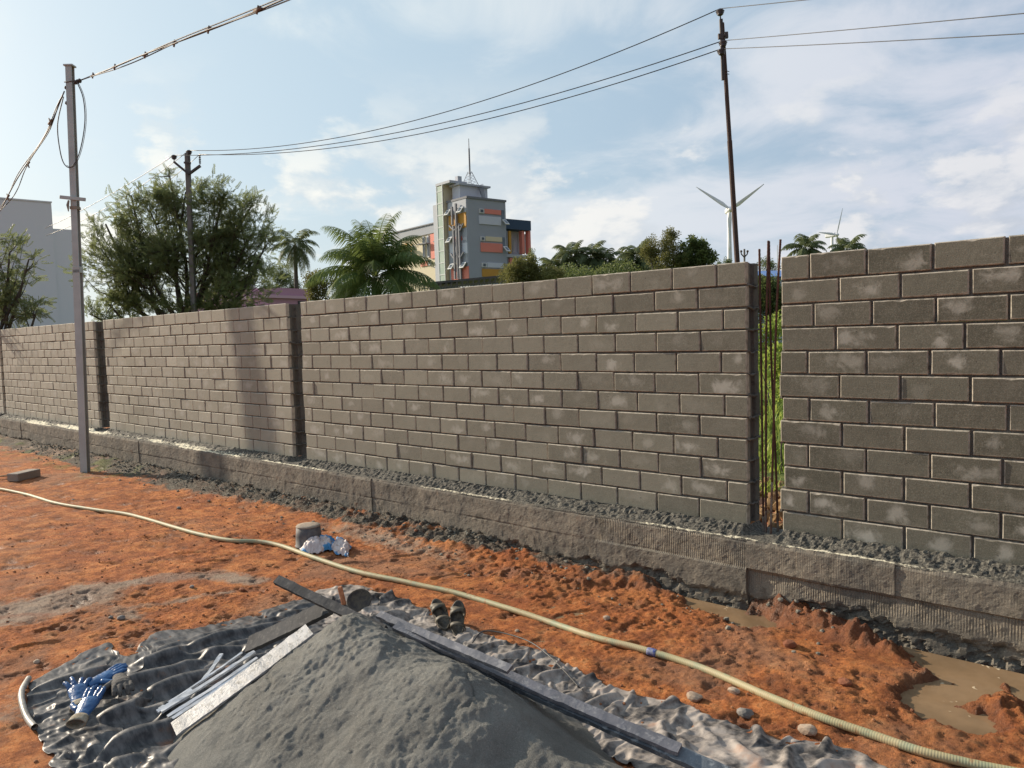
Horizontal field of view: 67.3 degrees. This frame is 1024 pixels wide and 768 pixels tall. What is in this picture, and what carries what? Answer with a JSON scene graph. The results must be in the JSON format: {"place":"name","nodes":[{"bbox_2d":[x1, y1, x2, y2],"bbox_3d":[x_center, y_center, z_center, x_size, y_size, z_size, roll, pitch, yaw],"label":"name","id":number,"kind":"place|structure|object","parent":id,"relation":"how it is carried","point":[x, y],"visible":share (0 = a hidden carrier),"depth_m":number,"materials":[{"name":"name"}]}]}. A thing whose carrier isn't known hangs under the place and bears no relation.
{"place":"outdoors","nodes":[
{"label":"outdoors","id":0,"kind":"place"},
{"bbox_2d":[0,197,73,350],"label":"plain building","id":1,"kind":"structure","parent":0,"point":[34,217],"depth_m":64.15,"materials":[{"name":"grey paint"}]},
{"bbox_2d":[189,279,311,355],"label":"pink house","id":2,"kind":"structure","parent":0,"point":[291,295],"depth_m":36.88,"materials":[{"name":"pink paint"}]},
{"bbox_2d":[7,442,837,654],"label":"gravel","id":3,"kind":"structure","parent":0,"point":[780,599],"depth_m":8.44,"materials":[{"name":"grey gravel"}]},
{"bbox_2d":[391,139,530,338],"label":"office building","id":4,"kind":"structure","parent":0,"point":[471,231],"depth_m":95.08,"materials":[{"name":"grey concrete"}]},
{"bbox_2d":[417,236,425,257],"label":"window","id":5,"kind":"structure","parent":4,"relation":"in","point":[423,240],"depth_m":102.32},
{"bbox_2d":[421,235,429,257],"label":"window","id":6,"kind":"structure","parent":4,"relation":"in","point":[428,237],"depth_m":101.43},
{"bbox_2d":[512,239,514,252],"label":"window","id":7,"kind":"structure","parent":4,"relation":"in","point":[513,242],"depth_m":99.77,"materials":[{"name":"grey glass"}]},
{"bbox_2d":[419,275,505,337],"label":"open shed","id":8,"kind":"structure","parent":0,"point":[458,283],"depth_m":69.55,"materials":[{"name":"grey metal"}]},
{"bbox_2d":[0,320,1023,767],"bbox_3d":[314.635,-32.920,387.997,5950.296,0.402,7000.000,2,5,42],"label":"ground","id":9,"kind":"structure","parent":0,"point":[34,608],"depth_m":5.32,"materials":[{"name":"red soil"}]},
{"bbox_2d":[7,469,40,481],"bbox_3d":[-6.804,1.271,10.729,0.180,0.110,0.400,-1,4,10],"label":"solid block","id":10,"kind":"object","parent":9,"relation":"on","point":[22,475],"depth_m":10.63,"materials":[{"name":"grey concrete"}]},
{"bbox_2d":[18,676,37,729],"bbox_3d":[-2.460,1.608,3.899,0.072,0.051,0.638,-4,4,-34],"label":"pipe offcut","id":11,"kind":"object","parent":9,"relation":"on","point":[31,723],"visible":1,"depth_m":3.82,"materials":[{"name":"plastic"}]},
{"bbox_2d":[0,224,56,330],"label":"feathery tree","id":12,"kind":"object","parent":9,"relation":"on","point":[10,298],"visible":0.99,"depth_m":17.01,"materials":[{"name":"green plant"}]},
{"bbox_2d":[57,64,90,472],"bbox_3d":[-6.285,-1.462,11.170,0.361,6.277,0.394,2,5,42],"label":"steel post","id":13,"kind":"object","parent":9,"relation":"on","point":[74,199],"visible":1,"depth_m":11.12,"materials":[{"name":"metal"}]},
{"bbox_2d":[0,91,64,210],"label":"cable bundle","id":14,"kind":"object","parent":13,"relation":"attached to","point":[50,122],"visible":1,"depth_m":12.00,"materials":[{"name":"black rubber"}]},
{"bbox_2d":[81,0,289,80],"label":"cable bundle","id":15,"kind":"object","parent":13,"relation":"attached to","point":[258,9],"visible":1,"depth_m":8.12,"materials":[{"name":"black rubber"}]},
{"bbox_2d":[117,615,124,619],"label":"stone","id":16,"kind":"object","parent":9,"relation":"on","point":[121,617],"visible":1,"depth_m":5.06,"materials":[{"name":"grey stone"}]},
{"bbox_2d":[26,593,324,767],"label":"plastic sheet","id":17,"kind":"object","parent":9,"relation":"on","point":[134,729],"visible":0.53,"depth_m":3.98,"materials":[{"name":"black plastic"}]},
{"bbox_2d":[62,676,98,713],"bbox_3d":[-2.144,1.541,3.846,0.155,0.104,0.251,-4,5,-37],"label":"work glove","id":18,"kind":"object","parent":17,"relation":"on","point":[75,690],"visible":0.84,"depth_m":3.85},
{"bbox_2d":[66,685,105,728],"bbox_3d":[-2.040,1.532,3.651,0.141,0.101,0.254,-2,4,-5],"label":"work glove","id":19,"kind":"object","parent":17,"relation":"on","point":[86,706],"visible":1,"depth_m":3.63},
{"bbox_2d":[88,663,127,686],"bbox_3d":[-2.080,1.509,3.968,0.143,0.063,0.206,2,5,42],"label":"work glove","id":20,"kind":"object","parent":17,"relation":"on","point":[104,677],"visible":0.87,"depth_m":3.96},
{"bbox_2d":[102,672,134,696],"bbox_3d":[-1.999,1.522,3.885,0.141,0.060,0.200,-5,5,-39],"label":"work glove","id":21,"kind":"object","parent":17,"relation":"on","point":[119,682],"visible":0.94,"depth_m":3.86,"materials":[{"name":"grey fabric"}]},
{"bbox_2d":[156,688,191,712],"bbox_3d":[-1.644,1.544,3.752,0.024,0.054,0.178,1,5,40],"label":"plastic strip","id":22,"kind":"object","parent":17,"relation":"on","point":[183,694],"visible":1,"depth_m":3.75,"materials":[{"name":"white plastic"}]},
{"bbox_2d":[158,652,242,708],"bbox_3d":[-1.578,1.506,3.920,0.018,0.122,0.474,1,5,36],"label":"plastic strip","id":23,"kind":"object","parent":17,"relation":"on","point":[202,680],"visible":0.87,"depth_m":3.94,"materials":[{"name":"white plastic"}]},
{"bbox_2d":[160,650,255,713],"bbox_3d":[-1.508,1.480,3.840,0.477,0.163,0.025,-5,5,-42],"label":"plastic strip","id":24,"kind":"object","parent":17,"relation":"on","point":[208,682],"visible":1,"depth_m":3.83,"materials":[{"name":"white plastic"}]},
{"bbox_2d":[170,664,249,718],"bbox_3d":[-1.462,1.500,3.737,0.025,0.133,0.432,2,5,42],"label":"plastic strip","id":25,"kind":"object","parent":17,"relation":"on","point":[200,699],"visible":0.61,"depth_m":3.72,"materials":[{"name":"white plastic"}]},
{"bbox_2d":[167,657,257,716],"bbox_3d":[-1.460,1.483,3.774,0.025,0.143,0.465,2,5,44],"label":"plastic strip","id":26,"kind":"object","parent":17,"relation":"on","point":[193,700],"visible":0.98,"depth_m":3.75,"materials":[{"name":"white plastic"}]},
{"bbox_2d":[202,653,223,680],"bbox_3d":[-1.580,1.493,4.063,0.024,0.051,0.224,-2,4,2],"label":"plastic strip","id":27,"kind":"object","parent":17,"relation":"on","point":[215,663],"visible":0.89,"depth_m":4.08,"materials":[{"name":"white plastic"}]},
{"bbox_2d":[245,596,335,652],"bbox_3d":[-1.208,1.312,4.184,0.597,0.355,0.099,0,4,20],"label":"form board","id":28,"kind":"object","parent":17,"relation":"on","point":[287,627],"visible":0.85,"depth_m":4.18,"materials":[{"name":"grey wood"}]},
{"bbox_2d":[57,164,294,321],"bbox_3d":[-11.346,-3.463,26.678,7.628,8.420,3.706,-2,4,-7],"label":"feathery tree","id":29,"kind":"object","parent":9,"relation":"on","point":[224,259],"visible":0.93,"depth_m":26.06,"materials":[{"name":"green plant"}]},
{"bbox_2d":[171,150,200,311],"bbox_3d":[-10.794,-3.588,25.997,0.812,8.499,0.718,2,5,42],"label":"concrete power pole","id":30,"kind":"object","parent":9,"relation":"on","point":[187,170],"visible":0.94,"depth_m":25.83,"materials":[{"name":"concrete"}]},
{"bbox_2d":[46,157,170,227],"bbox_3d":[-15.375,-7.064,28.875,10.229,1.357,0.018,1,5,37],"label":"power line","id":31,"kind":"object","parent":30,"relation":"attached to","point":[115,191],"visible":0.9,"depth_m":28.31,"materials":[{"name":"black bare aluminium wire"}]},
{"bbox_2d":[46,152,186,235],"bbox_3d":[-15.399,-7.095,29.375,11.671,1.648,0.018,1,5,38],"label":"power line","id":32,"kind":"object","parent":30,"relation":"attached to","point":[112,204],"visible":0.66,"depth_m":28.75,"materials":[{"name":"black metal"}]},
{"bbox_2d":[257,261,301,288],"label":"shrub","id":33,"kind":"object","parent":9,"relation":"on","point":[287,280],"visible":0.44,"depth_m":47.84,"materials":[{"name":"green plant"}]},
{"bbox_2d":[270,229,319,288],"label":"coconut palm","id":34,"kind":"object","parent":9,"relation":"on","point":[297,256],"visible":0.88,"depth_m":43.82,"materials":[{"name":"green plant"}]},
{"bbox_2d":[295,522,320,548],"bbox_3d":[-1.790,1.329,6.769,0.240,0.195,0.240,2,5,42],"label":"upturned bucket","id":35,"kind":"object","parent":9,"relation":"on","point":[305,531],"visible":0.79,"depth_m":6.68,"materials":[{"name":"plastic"}]},
{"bbox_2d":[300,536,322,553],"bbox_3d":[-1.722,1.370,6.650,0.227,0.141,0.326,-2,4,-6],"label":"torn bag","id":36,"kind":"object","parent":9,"relation":"on","point":[311,545],"visible":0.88,"depth_m":6.55,"materials":[{"name":"white plastic"}]},
{"bbox_2d":[301,268,341,300],"bbox_3d":[-7.229,-2.057,30.095,1.810,4.905,1.431,-2,4,-8],"label":"shrub","id":37,"kind":"object","parent":9,"relation":"on","point":[316,292],"visible":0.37,"depth_m":29.83,"materials":[{"name":"green plant"}]},
{"bbox_2d":[316,534,334,553],"bbox_3d":[-1.625,1.379,6.709,0.159,0.122,0.389,-3,4,-13],"label":"torn bag","id":38,"kind":"object","parent":9,"relation":"on","point":[326,541],"visible":0.86,"depth_m":6.60,"materials":[{"name":"blue plastic"}]},
{"bbox_2d":[330,536,351,556],"bbox_3d":[-1.475,1.389,6.621,0.189,0.092,0.530,-2,4,-6],"label":"torn bag","id":39,"kind":"object","parent":9,"relation":"on","point":[341,546],"visible":1,"depth_m":6.55,"materials":[{"name":"white plastic"}]},
{"bbox_2d":[302,212,440,299],"bbox_3d":[-3.671,-1.914,21.070,3.698,5.559,3.322,2,5,42],"label":"coconut palm","id":40,"kind":"object","parent":9,"relation":"on","point":[366,256],"visible":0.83,"depth_m":20.51,"materials":[{"name":"green plant"}]},
{"bbox_2d":[0,485,1013,767],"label":"pebbles","id":41,"kind":"object","parent":9,"relation":"on","point":[408,589],"visible":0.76,"depth_m":5.33,"materials":[{"name":"grey stone"}]},
{"bbox_2d":[0,488,1016,767],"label":"hose","id":42,"kind":"object","parent":9,"relation":"on","point":[884,738],"visible":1,"depth_m":4.29,"materials":[{"name":"beige rubber"}]},
{"bbox_2d":[0,413,1023,673],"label":"plinth beam","id":43,"kind":"structure","parent":9,"relation":"on","point":[942,603],"depth_m":5.28,"materials":[{"name":"concrete"}]},
{"bbox_2d":[0,331,6,413],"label":"wall panel","id":44,"kind":"structure","parent":43,"relation":"on","point":[3,400],"depth_m":16.00,"materials":[{"name":"grey concrete"}]},
{"bbox_2d":[1,321,110,427],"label":"wall panel","id":45,"kind":"structure","parent":43,"relation":"on","point":[40,376],"depth_m":13.89,"materials":[{"name":"grey concrete"}]},
{"bbox_2d":[103,303,306,456],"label":"wall panel","id":46,"kind":"structure","parent":43,"relation":"on","point":[231,377],"depth_m":9.91,"materials":[{"name":"grey concrete"}]},
{"bbox_2d":[300,262,760,524],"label":"wall panel","id":47,"kind":"structure","parent":43,"relation":"on","point":[663,414],"depth_m":6.13,"materials":[{"name":"grey concrete"}]},
{"bbox_2d":[758,249,764,531],"bbox_3d":[1.654,0.072,5.100,0.026,1.920,0.018,2,5,42],"label":"rebar","id":48,"kind":"object","parent":43,"relation":"on","point":[761,376],"visible":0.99,"depth_m":5.09,"materials":[{"name":"brown metal"}]},
{"bbox_2d":[764,241,769,532],"bbox_3d":[1.675,0.050,5.053,0.054,1.962,0.018,2,5,42],"label":"rebar","id":49,"kind":"object","parent":43,"relation":"on","point":[766,328],"visible":0.98,"depth_m":5.05,"materials":[{"name":"brown metal"}]},
{"bbox_2d":[768,242,778,530],"bbox_3d":[1.730,0.050,5.085,0.062,1.972,0.018,2,5,42],"label":"rebar","id":50,"kind":"object","parent":43,"relation":"on","point":[775,450],"visible":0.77,"depth_m":5.08,"materials":[{"name":"brown metal"}]},
{"bbox_2d":[769,239,781,533],"bbox_3d":[1.712,0.057,5.000,0.101,1.968,0.018,2,5,42],"label":"rebar","id":51,"kind":"object","parent":43,"relation":"on","point":[774,388],"visible":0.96,"depth_m":5.00,"materials":[{"name":"brown metal"}]},
{"bbox_2d":[780,234,1023,564],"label":"wall panel","id":52,"kind":"structure","parent":43,"relation":"on","point":[902,397],"depth_m":4.43,"materials":[{"name":"grey concrete"}]},
{"bbox_2d":[496,251,565,283],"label":"bushy tree","id":53,"kind":"object","parent":9,"relation":"on","point":[529,269],"visible":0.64,"depth_m":59.60,"materials":[{"name":"green plant"}]},
{"bbox_2d":[539,253,568,266],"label":"coconut palm","id":54,"kind":"object","parent":9,"relation":"on","point":[544,260],"visible":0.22,"depth_m":77.50,"materials":[{"name":"green plant"}]},
{"bbox_2d":[551,240,590,270],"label":"coconut palm","id":55,"kind":"object","parent":9,"relation":"on","point":[567,253],"visible":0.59,"depth_m":77.46,"materials":[{"name":"green plant"}]},
{"bbox_2d":[568,240,607,275],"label":"coconut palm","id":56,"kind":"object","parent":9,"relation":"on","point":[590,260],"visible":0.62,"depth_m":77.30,"materials":[{"name":"green plant"}]},
{"bbox_2d":[316,584,886,767],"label":"dusty sheet","id":57,"kind":"object","parent":9,"relation":"on","point":[724,742],"visible":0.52,"depth_m":3.52,"materials":[{"name":"plastic"}]},
{"bbox_2d":[338,586,345,604],"bbox_3d":[-1.153,1.436,5.215,0.053,0.129,0.022,-2,4,0],"label":"brick shard","id":58,"kind":"object","parent":57,"relation":"on","point":[341,595],"visible":0.92,"depth_m":5.21,"materials":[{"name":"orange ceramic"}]},
{"bbox_2d":[347,589,371,611],"bbox_3d":[-1.025,1.450,5.157,0.127,0.115,0.166,20,22,80],"label":"iron pan","id":59,"kind":"object","parent":57,"relation":"on","point":[358,600],"visible":0.98,"depth_m":5.17,"materials":[{"name":"grey metal"}]},
{"bbox_2d":[168,613,622,767],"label":"sand pile","id":60,"kind":"object","parent":57,"relation":"on","point":[351,690],"visible":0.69,"depth_m":3.19,"materials":[{"name":"grey sand"}]},
{"bbox_2d":[171,624,313,736],"bbox_3d":[-1.273,1.397,3.664,0.655,0.350,0.104,-4,4,-31],"label":"form board","id":61,"kind":"object","parent":60,"relation":"on","point":[219,697],"visible":1,"depth_m":3.65,"materials":[{"name":"grey wood"}]},
{"bbox_2d":[273,575,387,627],"bbox_3d":[-0.954,1.137,3.984,0.815,0.168,0.061,1,5,35],"label":"form board","id":62,"kind":"object","parent":60,"relation":"on","point":[318,599],"visible":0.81,"depth_m":4.02,"materials":[{"name":"grey wood"}]},
{"bbox_2d":[383,622,730,767],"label":"form board","id":63,"kind":"object","parent":60,"relation":"on","point":[686,758],"visible":0.36,"depth_m":3.15,"materials":[{"name":"grey wood"}]},
{"bbox_2d":[392,621,681,755],"bbox_3d":[0.049,1.320,3.415,1.432,0.298,0.060,0,4,30],"label":"form board","id":64,"kind":"object","parent":63,"relation":"on","point":[638,732],"visible":0.9,"depth_m":3.30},
{"bbox_2d":[376,611,512,673],"bbox_3d":[-0.339,1.207,3.626,0.834,0.111,0.051,1,5,37],"label":"form board","id":65,"kind":"object","parent":64,"relation":"on","point":[468,652],"visible":1,"depth_m":3.58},
{"bbox_2d":[430,598,449,630],"bbox_3d":[-0.448,1.459,4.856,0.101,0.143,0.244,-3,4,-21],"label":"sandal","id":66,"kind":"object","parent":57,"relation":"on","point":[439,611],"visible":0.98,"depth_m":4.86,"materials":[{"name":"rubber"}]},
{"bbox_2d":[450,600,465,635],"bbox_3d":[-0.337,1.461,4.776,0.101,0.174,0.227,-2,4,-2],"label":"sandal","id":67,"kind":"object","parent":57,"relation":"on","point":[457,615],"visible":0.94,"depth_m":4.79,"materials":[{"name":"rubber"}]},
{"bbox_2d":[472,630,579,687],"bbox_3d":[0.101,1.493,4.260,0.170,0.058,0.869,-5,5,-43],"label":"cord","id":68,"kind":"object","parent":57,"relation":"on","point":[533,644],"visible":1,"depth_m":4.33,"materials":[{"name":"black metal"}]},
{"bbox_2d":[588,247,622,272],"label":"coconut palm","id":69,"kind":"object","parent":9,"relation":"on","point":[610,256],"visible":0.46,"depth_m":77.42,"materials":[{"name":"green plant"}]},
{"bbox_2d":[541,259,669,279],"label":"undergrowth","id":70,"kind":"object","parent":9,"relation":"on","point":[573,271],"visible":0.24,"depth_m":71.48,"materials":[{"name":"green plant"}]},
{"bbox_2d":[603,615,610,620],"bbox_3d":[0.592,1.464,4.816,0.050,0.031,0.042,2,5,42],"label":"stone","id":71,"kind":"object","parent":9,"relation":"on","point":[606,617],"visible":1,"depth_m":4.80,"materials":[{"name":"beige stone"}]},
{"bbox_2d":[615,239,661,271],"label":"coconut palm","id":72,"kind":"object","parent":9,"relation":"on","point":[628,255],"visible":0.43,"depth_m":73.15,"materials":[{"name":"green plant"}]},
{"bbox_2d":[638,225,688,269],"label":"open tree","id":73,"kind":"object","parent":9,"relation":"on","point":[652,252],"visible":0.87,"depth_m":61.86,"materials":[{"name":"green plant"}]},
{"bbox_2d":[686,691,702,701],"bbox_3d":[0.882,1.515,3.722,0.079,0.044,0.066,2,5,42],"label":"stone","id":74,"kind":"object","parent":9,"relation":"on","point":[692,696],"visible":1,"depth_m":3.70,"materials":[{"name":"beige stone"}]},
{"bbox_2d":[671,234,719,267],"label":"round tree","id":75,"kind":"object","parent":9,"relation":"on","point":[697,252],"visible":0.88,"depth_m":61.44,"materials":[{"name":"green plant"}]},
{"bbox_2d":[716,256,732,264],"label":"distant bush","id":76,"kind":"object","parent":9,"relation":"on","point":[728,260],"visible":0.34,"depth_m":119.67,"materials":[{"name":"green plant"}]},
{"bbox_2d":[716,8,739,262],"bbox_3d":[4.486,-3.220,15.639,0.283,8.752,0.714,-4,4,-30],"label":"iron pole","id":77,"kind":"object","parent":9,"relation":"on","point":[722,37],"visible":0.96,"depth_m":15.66,"materials":[{"name":"metal"}]},
{"bbox_2d":[175,41,719,155],"bbox_3d":[-3.515,-7.116,20.677,18.626,0.935,0.020,1,4,33],"label":"power line","id":78,"kind":"object","parent":77,"relation":"attached to","point":[472,115],"visible":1,"depth_m":18.83,"materials":[{"name":"black metal"}]},
{"bbox_2d":[190,8,719,150],"bbox_3d":[-3.286,-7.329,20.689,18.154,0.814,0.020,1,4,34],"label":"power line","id":79,"kind":"object","parent":77,"relation":"attached to","point":[479,101],"visible":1,"depth_m":18.84,"materials":[{"name":"black metal"}]},
{"bbox_2d":[200,50,717,154],"bbox_3d":[-3.105,-7.076,20.675,17.883,1.039,0.020,1,4,35],"label":"power line","id":80,"kind":"object","parent":77,"relation":"attached to","point":[484,119],"visible":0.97,"depth_m":18.81,"materials":[{"name":"black metal"}]},
{"bbox_2d":[721,0,803,8],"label":"power line","id":81,"kind":"object","parent":77,"relation":"attached to","point":[763,4],"visible":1,"depth_m":14.45,"materials":[{"name":"black metal"}]},
{"bbox_2d":[724,33,1023,48],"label":"power line","id":82,"kind":"object","parent":77,"relation":"attached to","point":[883,41],"visible":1,"depth_m":11.73,"materials":[{"name":"black metal"}]},
{"bbox_2d":[725,13,1023,40],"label":"power line","id":83,"kind":"object","parent":77,"relation":"attached to","point":[885,26],"visible":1,"depth_m":11.69,"materials":[{"name":"black metal"}]},
{"bbox_2d":[696,184,763,262],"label":"wind turbine","id":84,"kind":"object","parent":9,"relation":"on","point":[729,222],"visible":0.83,"depth_m":421.78,"materials":[{"name":"white paint"}]},
{"bbox_2d":[728,687,739,694],"bbox_3d":[1.088,1.503,3.766,0.044,0.033,0.057,-4,4,-28],"label":"stone","id":85,"kind":"object","parent":9,"relation":"on","point":[734,690],"visible":1,"depth_m":3.75,"materials":[{"name":"beige stone"}]},
{"bbox_2d":[740,249,748,261],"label":"three arm pole","id":86,"kind":"object","parent":9,"relation":"on","point":[744,255],"visible":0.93,"depth_m":129.72,"materials":[{"name":"concrete"}]},
{"bbox_2d":[737,708,753,718],"bbox_3d":[1.079,1.521,3.558,0.071,0.047,0.063,-3,4,-12],"label":"stone","id":87,"kind":"object","parent":9,"relation":"on","point":[745,713],"visible":1,"depth_m":3.54,"materials":[{"name":"grey stone"}]},
{"bbox_2d":[749,309,781,404],"bbox_3d":[5.001,-0.238,15.030,1.047,2.443,0.874,-2,4,-6],"label":"weed","id":88,"kind":"object","parent":9,"relation":"on","point":[779,326],"visible":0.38,"depth_m":14.96,"materials":[{"name":"green plant"}]},
{"bbox_2d":[750,477,783,528],"bbox_3d":[2.478,1.128,6.910,7.648,0.394,3.370,2,5,42],"label":"rubble","id":89,"kind":"object","parent":9,"relation":"on","point":[774,524],"visible":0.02,"depth_m":6.89,"materials":[{"name":"beige stone"}]},
{"bbox_2d":[757,256,780,270],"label":"distant bush","id":90,"kind":"object","parent":9,"relation":"on","point":[772,264],"visible":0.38,"depth_m":109.57,"materials":[{"name":"green plant"}]},
{"bbox_2d":[758,273,781,350],"bbox_3d":[10.217,-2.243,30.079,3.714,4.224,2.043,-2,4,-6],"label":"bush","id":91,"kind":"object","parent":9,"relation":"on","point":[773,293],"visible":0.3,"depth_m":29.63,"materials":[{"name":"green plant"}]},
{"bbox_2d":[758,352,784,496],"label":"field grass","id":92,"kind":"structure","parent":9,"relation":"on","point":[778,410],"depth_m":12.47,"materials":[{"name":"green plant"}]},
{"bbox_2d":[762,341,783,470],"bbox_3d":[3.336,0.422,9.492,0.479,1.938,0.392,2,5,42],"label":"weed","id":93,"kind":"object","parent":9,"relation":"on","point":[778,367],"visible":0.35,"depth_m":9.51,"materials":[{"name":"green plant"}]},
{"bbox_2d":[758,270,798,342],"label":"storage shed","id":94,"kind":"structure","parent":9,"relation":"on","point":[772,272],"depth_m":85.45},
{"bbox_2d":[537,597,1023,734],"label":"puddle","id":95,"kind":"object","parent":9,"relation":"on","point":[940,698],"visible":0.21,"depth_m":3.87,"materials":[{"name":"liquid"}]},
{"bbox_2d":[783,639,796,648],"bbox_3d":[1.561,1.460,4.324,0.075,0.047,0.060,-1,4,18],"label":"stone","id":96,"kind":"object","parent":9,"relation":"on","point":[790,643],"visible":1,"depth_m":4.30,"materials":[{"name":"orange stone"}]},
{"bbox_2d":[781,233,826,256],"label":"coconut palm","id":97,"kind":"object","parent":9,"relation":"on","point":[804,243],"visible":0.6,"depth_m":73.53,"materials":[{"name":"green plant"}]},
{"bbox_2d":[798,724,817,735],"bbox_3d":[1.296,1.515,3.373,0.086,0.042,0.058,2,5,42],"label":"stone","id":98,"kind":"object","parent":9,"relation":"on","point":[808,729],"visible":1,"depth_m":3.36,"materials":[{"name":"beige stone"}]},
{"bbox_2d":[819,208,843,250],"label":"wind turbine","id":99,"kind":"object","parent":9,"relation":"on","point":[831,235],"visible":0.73,"depth_m":587.96,"materials":[{"name":"white paint"}]},
{"bbox_2d":[838,677,852,686],"bbox_3d":[1.650,1.478,3.811,0.071,0.038,0.051,2,5,42],"label":"stone","id":100,"kind":"object","parent":9,"relation":"on","point":[846,682],"visible":1,"depth_m":3.80,"materials":[{"name":"orange stone"}]},
{"bbox_2d":[827,234,867,251],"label":"coconut palm","id":101,"kind":"object","parent":9,"relation":"on","point":[852,244],"visible":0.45,"depth_m":73.64,"materials":[{"name":"green plant"}]},
{"bbox_2d":[0,0,1023,321],"label":"sky","id":102,"kind":"structure","parent":0,"point":[917,142],"materials":[{"name":"blue"}]}
]}

